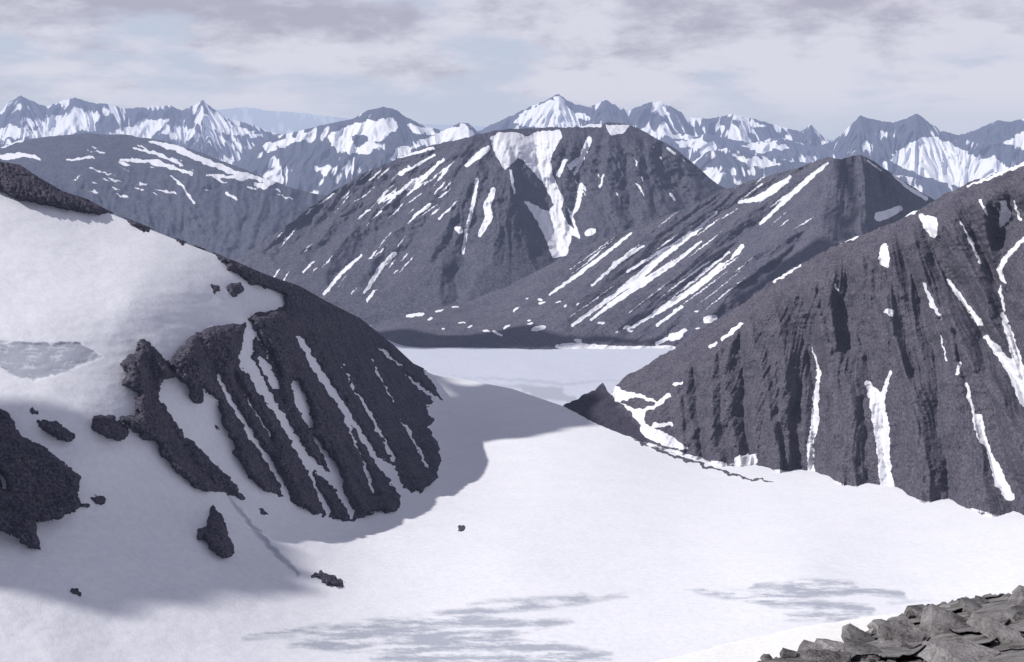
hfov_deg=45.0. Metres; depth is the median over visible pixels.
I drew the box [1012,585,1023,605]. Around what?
boulder
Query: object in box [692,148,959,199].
hill
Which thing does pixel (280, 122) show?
mountain range
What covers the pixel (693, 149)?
mountain range
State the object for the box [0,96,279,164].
mountain range
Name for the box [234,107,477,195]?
mountain
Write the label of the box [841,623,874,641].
boulder
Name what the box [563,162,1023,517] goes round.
mountain
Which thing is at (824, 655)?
boulder
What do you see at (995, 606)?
rocky ground
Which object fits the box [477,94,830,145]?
mountain range
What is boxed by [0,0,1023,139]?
sky
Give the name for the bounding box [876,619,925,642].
boulder
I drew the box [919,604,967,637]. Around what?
boulder
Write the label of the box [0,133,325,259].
hill
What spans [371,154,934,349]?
mountain
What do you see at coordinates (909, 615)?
boulder
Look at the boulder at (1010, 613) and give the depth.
11.35 m
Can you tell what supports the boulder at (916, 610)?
on the rocky ground
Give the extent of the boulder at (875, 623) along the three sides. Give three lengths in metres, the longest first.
0.279 x 0.234 x 0.097 m
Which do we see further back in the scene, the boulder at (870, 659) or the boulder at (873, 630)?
the boulder at (873, 630)
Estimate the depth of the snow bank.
11.03 m
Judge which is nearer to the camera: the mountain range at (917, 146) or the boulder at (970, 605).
the boulder at (970, 605)
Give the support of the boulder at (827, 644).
on the rocky ground
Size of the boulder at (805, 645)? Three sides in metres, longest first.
0.266 x 0.196 x 0.087 m
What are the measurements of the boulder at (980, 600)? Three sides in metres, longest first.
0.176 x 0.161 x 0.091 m
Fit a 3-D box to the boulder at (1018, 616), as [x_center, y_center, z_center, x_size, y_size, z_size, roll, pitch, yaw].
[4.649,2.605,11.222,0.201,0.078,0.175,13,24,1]
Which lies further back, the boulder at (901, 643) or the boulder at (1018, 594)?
the boulder at (1018, 594)
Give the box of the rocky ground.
[757,593,1023,661]
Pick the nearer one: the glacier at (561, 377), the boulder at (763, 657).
the boulder at (763, 657)
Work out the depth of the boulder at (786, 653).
9.61 m
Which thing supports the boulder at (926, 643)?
on the rocky ground
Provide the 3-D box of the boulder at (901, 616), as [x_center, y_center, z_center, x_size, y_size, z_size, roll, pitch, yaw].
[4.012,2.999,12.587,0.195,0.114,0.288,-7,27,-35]
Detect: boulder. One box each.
[760,654,772,661]
[780,648,796,657]
[797,640,819,652]
[800,649,850,661]
[815,638,843,649]
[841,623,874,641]
[844,637,885,660]
[867,619,888,634]
[867,656,873,661]
[868,626,877,634]
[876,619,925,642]
[877,638,887,642]
[894,640,914,648]
[895,613,907,620]
[903,604,925,617]
[905,611,913,618]
[918,637,1000,661]
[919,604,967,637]
[921,640,931,648]
[939,604,950,607]
[956,597,981,613]
[966,612,1023,643]
[974,595,988,604]
[1000,604,1023,623]
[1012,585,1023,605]
[1012,610,1023,620]
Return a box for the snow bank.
[656,613,987,661]
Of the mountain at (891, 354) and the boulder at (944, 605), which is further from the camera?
the mountain at (891, 354)
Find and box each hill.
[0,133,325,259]
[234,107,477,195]
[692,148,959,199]
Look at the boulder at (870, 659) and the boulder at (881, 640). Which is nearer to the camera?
the boulder at (870, 659)
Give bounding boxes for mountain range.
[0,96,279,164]
[216,107,484,134]
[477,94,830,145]
[661,133,840,162]
[816,114,1023,186]
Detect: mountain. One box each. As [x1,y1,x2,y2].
[234,122,725,324]
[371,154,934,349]
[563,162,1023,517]
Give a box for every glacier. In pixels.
[0,189,1023,661]
[369,325,673,405]
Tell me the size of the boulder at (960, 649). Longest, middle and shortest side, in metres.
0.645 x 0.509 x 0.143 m
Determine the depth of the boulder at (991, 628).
10.04 m
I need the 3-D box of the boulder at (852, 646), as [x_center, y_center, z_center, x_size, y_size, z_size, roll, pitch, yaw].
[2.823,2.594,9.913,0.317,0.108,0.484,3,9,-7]
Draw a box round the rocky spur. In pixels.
[0,161,465,595]
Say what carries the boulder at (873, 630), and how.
on the rocky ground

